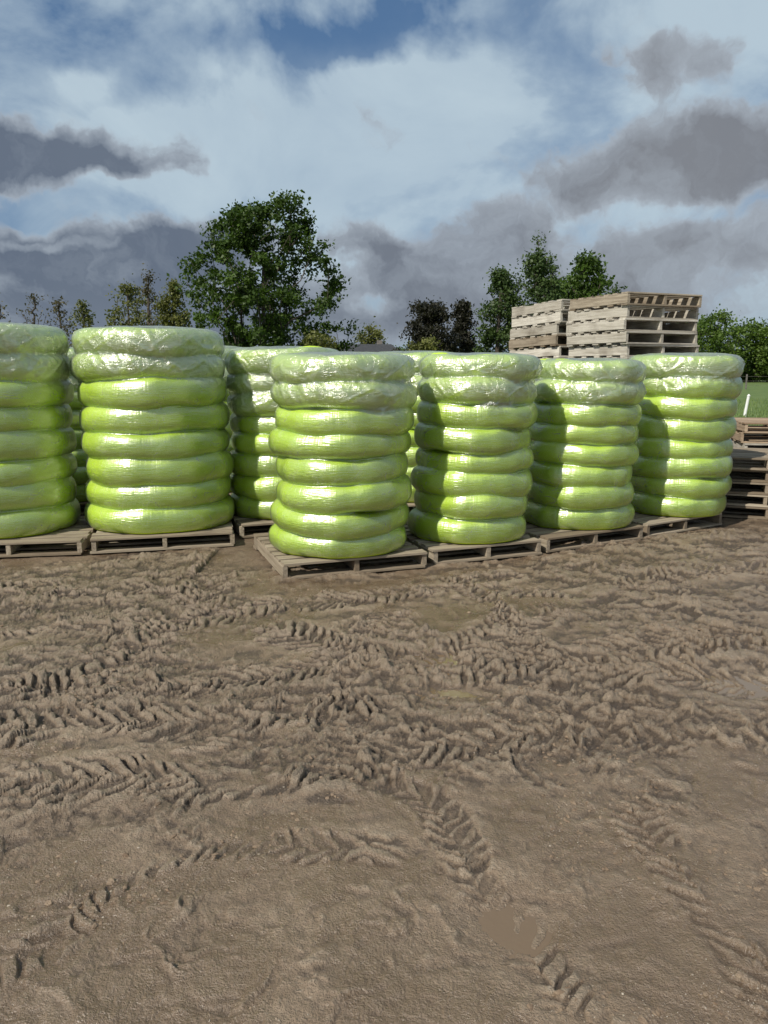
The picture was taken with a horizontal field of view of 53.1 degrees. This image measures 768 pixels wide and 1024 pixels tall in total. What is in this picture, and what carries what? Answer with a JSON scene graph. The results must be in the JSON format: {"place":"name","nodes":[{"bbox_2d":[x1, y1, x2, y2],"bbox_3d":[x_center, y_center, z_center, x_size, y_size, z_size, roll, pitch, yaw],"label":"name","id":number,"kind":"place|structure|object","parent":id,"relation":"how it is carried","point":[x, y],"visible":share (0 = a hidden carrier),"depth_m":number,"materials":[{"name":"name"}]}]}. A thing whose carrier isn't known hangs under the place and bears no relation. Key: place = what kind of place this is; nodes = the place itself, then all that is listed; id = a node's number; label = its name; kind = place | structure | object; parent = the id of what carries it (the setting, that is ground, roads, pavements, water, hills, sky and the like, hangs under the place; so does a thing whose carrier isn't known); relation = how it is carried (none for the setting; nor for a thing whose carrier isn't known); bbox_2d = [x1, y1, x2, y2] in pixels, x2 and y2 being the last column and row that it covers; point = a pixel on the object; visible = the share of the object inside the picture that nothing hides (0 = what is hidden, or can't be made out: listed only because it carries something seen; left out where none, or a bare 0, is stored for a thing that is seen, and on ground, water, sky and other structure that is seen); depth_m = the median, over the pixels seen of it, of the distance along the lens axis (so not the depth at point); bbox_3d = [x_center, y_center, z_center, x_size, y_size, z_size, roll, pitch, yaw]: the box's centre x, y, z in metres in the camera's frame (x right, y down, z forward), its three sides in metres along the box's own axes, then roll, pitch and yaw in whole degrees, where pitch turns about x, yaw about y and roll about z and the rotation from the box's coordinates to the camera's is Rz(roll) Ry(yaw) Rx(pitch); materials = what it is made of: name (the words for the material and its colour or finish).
{"place":"outdoors","nodes":[
{"label":"outdoors","id":0,"kind":"place"},
{"bbox_2d":[221,346,240,491],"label":"green pipe coil stack","id":1,"kind":"object","parent":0,"point":[227,428],"visible":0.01,"depth_m":9.13,"materials":[{"name":"green plastic"}]},
{"bbox_2d":[0,507,767,1023],"bbox_3d":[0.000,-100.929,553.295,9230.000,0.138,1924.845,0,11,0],"label":"muddy ground","id":2,"kind":"structure","parent":0,"point":[434,821],"depth_m":3.01,"materials":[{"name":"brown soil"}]},
{"bbox_2d":[0,516,96,557],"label":"wooden pallet","id":3,"kind":"object","parent":2,"relation":"on","point":[80,531],"visible":0.42,"depth_m":6.83,"materials":[{"name":"brown wood"}]},
{"bbox_2d":[0,322,80,538],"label":"green pipe coil stack","id":4,"kind":"object","parent":3,"relation":"on","point":[38,465],"visible":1,"depth_m":6.79,"materials":[{"name":"green plastic"}]},
{"bbox_2d":[79,501,87,514],"bbox_3d":[-3.719,-0.124,9.079,1.220,0.132,1.203,-4,11,-20],"label":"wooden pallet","id":5,"kind":"object","parent":2,"relation":"on","point":[83,504],"depth_m":8.63,"materials":[{"name":"brown wood"}]},
{"bbox_2d":[67,347,88,501],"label":"green pipe coil stack","id":6,"kind":"object","parent":5,"relation":"on","point":[80,477],"visible":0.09,"depth_m":8.49,"materials":[{"name":"green plastic"}]},
{"bbox_2d":[90,521,234,553],"bbox_3d":[-2.126,0.172,7.487,1.264,0.133,1.206,-3,11,-14],"label":"wooden pallet","id":7,"kind":"object","parent":2,"relation":"on","point":[97,537],"visible":0.51,"depth_m":7.00,"materials":[{"name":"brown wood"}]},
{"bbox_2d":[69,326,234,533],"bbox_3d":[-2.191,-0.823,7.399,1.453,1.849,1.423,0,11,0],"label":"green pipe coil stack","id":8,"kind":"object","parent":7,"relation":"on","point":[154,416],"visible":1,"depth_m":6.87,"materials":[{"name":"green plastic"}]},
{"bbox_2d":[230,514,273,537],"bbox_3d":[-1.022,0.049,8.146,1.218,0.132,1.206,-4,11,-20],"label":"wooden pallet","id":9,"kind":"object","parent":2,"relation":"on","point":[239,523],"visible":0.13,"depth_m":7.58,"materials":[{"name":"brown wood"}]},
{"bbox_2d":[224,346,337,519],"bbox_3d":[-1.021,-0.851,7.984,1.222,1.691,1.228,0,11,0],"label":"green pipe coil stack","id":10,"kind":"object","parent":9,"relation":"on","point":[252,405],"visible":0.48,"depth_m":7.50,"materials":[{"name":"green plastic"}]},
{"bbox_2d":[253,533,426,578],"bbox_3d":[-0.416,0.325,6.656,1.215,0.131,1.210,-4,11,-20],"label":"wooden pallet","id":11,"kind":"object","parent":2,"relation":"on","point":[281,563],"visible":0.54,"depth_m":6.23,"materials":[{"name":"brown wood"}]},
{"bbox_2d":[268,351,417,558],"bbox_3d":[-0.346,-0.513,6.404,1.253,1.602,1.225,0,11,0],"label":"green pipe coil stack","id":12,"kind":"object","parent":11,"relation":"on","point":[339,440],"visible":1,"depth_m":5.92,"materials":[{"name":"green plastic"}]},
{"bbox_2d":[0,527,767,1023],"bbox_3d":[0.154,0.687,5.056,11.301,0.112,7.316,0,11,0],"label":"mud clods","id":13,"kind":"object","parent":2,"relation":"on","point":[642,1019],"visible":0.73,"depth_m":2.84,"materials":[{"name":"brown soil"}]},
{"bbox_2d":[407,502,415,511],"bbox_3d":[0.348,-0.133,9.130,1.219,0.132,1.205,-4,11,-20],"label":"wooden pallet","id":14,"kind":"object","parent":2,"relation":"on","point":[411,504],"visible":0.02,"depth_m":8.56,"materials":[{"name":"brown wood"}]},
{"bbox_2d":[384,351,453,501],"bbox_3d":[0.335,-1.021,8.960,1.225,1.671,1.237,0,11,0],"label":"green pipe coil stack","id":15,"kind":"object","parent":14,"relation":"on","point":[417,357],"visible":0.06,"depth_m":8.43,"materials":[{"name":"green plastic"}]},
{"bbox_2d":[398,651,457,675],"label":"puddle","id":16,"kind":"object","parent":2,"relation":"on","point":[446,660],"visible":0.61,"depth_m":4.35,"materials":[{"name":"brown liquid"}]},
{"bbox_2d":[416,688,483,700],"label":"puddle","id":17,"kind":"object","parent":2,"relation":"on","point":[453,693],"visible":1,"depth_m":3.90,"materials":[{"name":"brown liquid"}]},
{"bbox_2d":[404,523,541,564],"bbox_3d":[0.676,0.241,7.111,1.066,0.132,1.210,-4,11,-21],"label":"wooden pallet","id":18,"kind":"object","parent":2,"relation":"on","point":[434,550],"visible":0.3,"depth_m":6.64,"materials":[{"name":"brown wood"}]},
{"bbox_2d":[407,352,542,543],"bbox_3d":[0.794,-0.599,6.856,1.163,1.606,1.093,0,11,0],"label":"green pipe coil stack","id":19,"kind":"object","parent":18,"relation":"on","point":[471,474],"visible":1,"depth_m":6.44,"materials":[{"name":"green plastic"}]},
{"bbox_2d":[478,903,551,958],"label":"puddle","id":20,"kind":"object","parent":2,"relation":"on","point":[498,927],"visible":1,"depth_m":2.26,"materials":[{"name":"brown liquid"}]},
{"bbox_2d":[509,299,593,358],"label":"pallet stack","id":21,"kind":"object","parent":2,"relation":"on","point":[546,333],"visible":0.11,"depth_m":11.29,"materials":[{"name":"brown wood"}]},
{"bbox_2d":[525,521,643,552],"bbox_3d":[1.678,0.151,7.598,1.183,0.132,1.208,-6,12,-28],"label":"wooden pallet","id":22,"kind":"object","parent":2,"relation":"on","point":[546,536],"visible":0.28,"depth_m":7.12,"materials":[{"name":"brown wood"}]},
{"bbox_2d":[523,358,646,529],"bbox_3d":[1.898,-0.683,7.415,1.111,1.569,1.112,0,11,0],"label":"green pipe coil stack","id":23,"kind":"object","parent":22,"relation":"on","point":[584,431],"visible":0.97,"depth_m":6.99,"materials":[{"name":"green plastic"}]},
{"bbox_2d":[566,291,701,358],"bbox_3d":[3.344,-1.629,10.562,1.300,2.551,1.286,-4,11,-23],"label":"pallet stack","id":24,"kind":"object","parent":2,"relation":"on","point":[626,325],"visible":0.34,"depth_m":10.10,"materials":[{"name":"brown wood"}]},
{"bbox_2d":[631,511,721,536],"bbox_3d":[2.713,0.036,8.219,1.192,0.133,1.207,-7,12,-32],"label":"wooden pallet","id":25,"kind":"object","parent":2,"relation":"on","point":[648,522],"visible":0.27,"depth_m":7.75,"materials":[{"name":"brown wood"}]},
{"bbox_2d":[629,352,744,516],"bbox_3d":[3.087,-0.841,8.083,1.179,1.636,1.163,0,11,0],"label":"green pipe coil stack","id":26,"kind":"object","parent":25,"relation":"on","point":[682,466],"visible":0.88,"depth_m":7.63,"materials":[{"name":"green plastic"}]},
{"bbox_2d":[671,672,767,698],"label":"puddle","id":27,"kind":"object","parent":2,"relation":"on","point":[749,686],"visible":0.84,"depth_m":4.00,"materials":[{"name":"brown liquid"}]},
{"bbox_2d":[721,447,767,519],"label":"pallet stack","id":28,"kind":"object","parent":2,"relation":"on","point":[748,475],"visible":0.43,"depth_m":8.54,"materials":[{"name":"brown wood"}]},
{"bbox_2d":[730,417,767,447],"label":"pallet stack","id":29,"kind":"object","parent":28,"relation":"on","point":[747,436],"visible":0.15,"depth_m":10.16,"materials":[{"name":"brown wood"}]},
{"bbox_2d":[0,0,767,352],"label":"sky","id":30,"kind":"structure","parent":0,"point":[431,141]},
{"bbox_2d":[734,371,767,434],"bbox_3d":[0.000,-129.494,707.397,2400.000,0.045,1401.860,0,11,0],"label":"grass field","id":31,"kind":"structure","parent":0,"point":[755,390],"depth_m":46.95,"materials":[{"name":"green plant"}]},
{"bbox_2d":[0,301,10,321],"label":"bare tree","id":32,"kind":"object","parent":31,"relation":"on","point":[2,314],"visible":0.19,"depth_m":54.55,"materials":[{"name":"green plant"}]},
{"bbox_2d":[16,292,49,325],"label":"bare tree","id":33,"kind":"object","parent":31,"relation":"on","point":[34,301],"visible":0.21,"depth_m":58.04,"materials":[{"name":"green plant"}]},
{"bbox_2d":[46,295,73,345],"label":"bare tree","id":34,"kind":"object","parent":31,"relation":"on","point":[57,309],"visible":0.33,"depth_m":58.14,"materials":[{"name":"green plant"}]},
{"bbox_2d":[66,299,98,346],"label":"willow tree","id":35,"kind":"object","parent":31,"relation":"on","point":[85,316],"visible":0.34,"depth_m":56.18,"materials":[{"name":"green plant"}]},
{"bbox_2d":[104,273,151,326],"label":"willow tree","id":36,"kind":"object","parent":31,"relation":"on","point":[127,290],"visible":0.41,"depth_m":46.24,"materials":[{"name":"green plant"}]},
{"bbox_2d":[132,263,163,325],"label":"willow tree","id":37,"kind":"object","parent":31,"relation":"on","point":[147,291],"visible":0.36,"depth_m":50.09,"materials":[{"name":"green plant"}]},
{"bbox_2d":[148,277,192,328],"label":"willow tree","id":38,"kind":"object","parent":31,"relation":"on","point":[176,319],"visible":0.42,"depth_m":46.22,"materials":[{"name":"green plant"}]},
{"bbox_2d":[167,189,363,351],"bbox_3d":[-5.625,-10.065,36.545,8.180,9.911,7.490,-9,14,-40],"label":"maple tree","id":39,"kind":"object","parent":31,"relation":"on","point":[246,295],"visible":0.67,"depth_m":35.68,"materials":[{"name":"green plant"}]},
{"bbox_2d":[296,327,340,349],"bbox_3d":[-2.594,-5.798,31.616,2.791,3.473,2.347,0,11,0],"label":"shrub","id":40,"kind":"object","parent":31,"relation":"on","point":[329,342],"visible":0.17,"depth_m":30.96,"materials":[{"name":"green plant"}]},
{"bbox_2d":[353,316,387,343],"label":"young tree","id":41,"kind":"object","parent":31,"relation":"on","point":[375,335],"visible":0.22,"depth_m":82.25,"materials":[{"name":"green plant"}]},
{"bbox_2d":[404,334,442,350],"bbox_3d":[1.502,-6.061,33.435,2.610,3.315,3.055,10,14,43],"label":"shrub","id":42,"kind":"object","parent":31,"relation":"on","point":[426,344],"visible":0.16,"depth_m":32.99,"materials":[{"name":"green plant"}]},
{"bbox_2d":[391,295,469,352],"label":"plum tree","id":43,"kind":"object","parent":31,"relation":"on","point":[432,317],"visible":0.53,"depth_m":44.12,"materials":[{"name":"green plant"}]},
{"bbox_2d":[447,297,482,355],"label":"cedar tree","id":44,"kind":"object","parent":31,"relation":"on","point":[462,313],"visible":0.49,"depth_m":46.35,"materials":[{"name":"green plant"}]},
{"bbox_2d":[465,263,525,352],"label":"cottonwood tree","id":45,"kind":"object","parent":31,"relation":"on","point":[502,281],"visible":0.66,"depth_m":42.34,"materials":[{"name":"green plant"}]},
{"bbox_2d":[493,269,567,352],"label":"ash tree","id":46,"kind":"object","parent":31,"relation":"on","point":[541,299],"visible":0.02,"depth_m":44.08,"materials":[{"name":"green plant"}]},
{"bbox_2d":[497,230,569,352],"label":"cottonwood tree","id":47,"kind":"object","parent":31,"relation":"on","point":[539,270],"visible":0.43,"depth_m":41.77,"materials":[{"name":"green plant"}]},
{"bbox_2d":[360,341,761,374],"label":"distant treeline","id":48,"kind":"object","parent":31,"relation":"on","point":[402,349],"depth_m":144.57,"materials":[{"name":"green plant"}]},
{"bbox_2d":[556,248,614,298],"bbox_3d":[9.584,-8.884,37.071,3.444,7.371,3.353,-8,13,-37],"label":"ash tree","id":49,"kind":"object","parent":31,"relation":"on","point":[576,286],"visible":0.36,"depth_m":36.14,"materials":[{"name":"green plant"}]},
{"bbox_2d":[604,282,627,293],"bbox_3d":[11.504,-8.592,39.053,2.185,6.073,2.528,7,13,35],"label":"ash tree","id":50,"kind":"object","parent":31,"relation":"on","point":[615,288],"visible":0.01,"depth_m":38.54,"materials":[{"name":"green plant"}]},
{"bbox_2d":[678,304,753,371],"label":"hedgerow tree","id":51,"kind":"object","parent":31,"relation":"on","point":[715,339],"visible":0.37,"depth_m":91.28,"materials":[{"name":"green plant"}]},
{"bbox_2d":[718,317,767,381],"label":"hedgerow tree","id":52,"kind":"object","parent":31,"relation":"on","point":[752,367],"visible":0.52,"depth_m":94.14,"materials":[{"name":"green plant"}]},
{"bbox_2d":[743,394,749,416],"bbox_3d":[12.110,-3.444,25.735,0.109,0.994,0.115,7,10,-1],"label":"marker post","id":53,"kind":"object","parent":31,"relation":"on","point":[747,403],"visible":0.83,"depth_m":25.68,"materials":[{"name":"white paint"}]},
{"bbox_2d":[740,374,767,388],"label":"wire fence","id":54,"kind":"object","parent":31,"relation":"on","point":[746,376],"visible":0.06,"depth_m":61.00,"materials":[{"name":"grey metal"}]},
{"bbox_2d":[750,329,767,380],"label":"hedgerow tree","id":55,"kind":"object","parent":31,"relation":"on","point":[764,369],"visible":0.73,"depth_m":92.79,"materials":[{"name":"green plant"}]},
{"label":"walls","id":56,"kind":"object","parent":31,"relation":"on","visible":0},
{"bbox_2d":[339,344,395,353],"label":"roof","id":57,"kind":"structure","parent":56,"relation":"on","point":[374,347],"depth_m":79.07,"materials":[{"name":"grey"}]}
]}

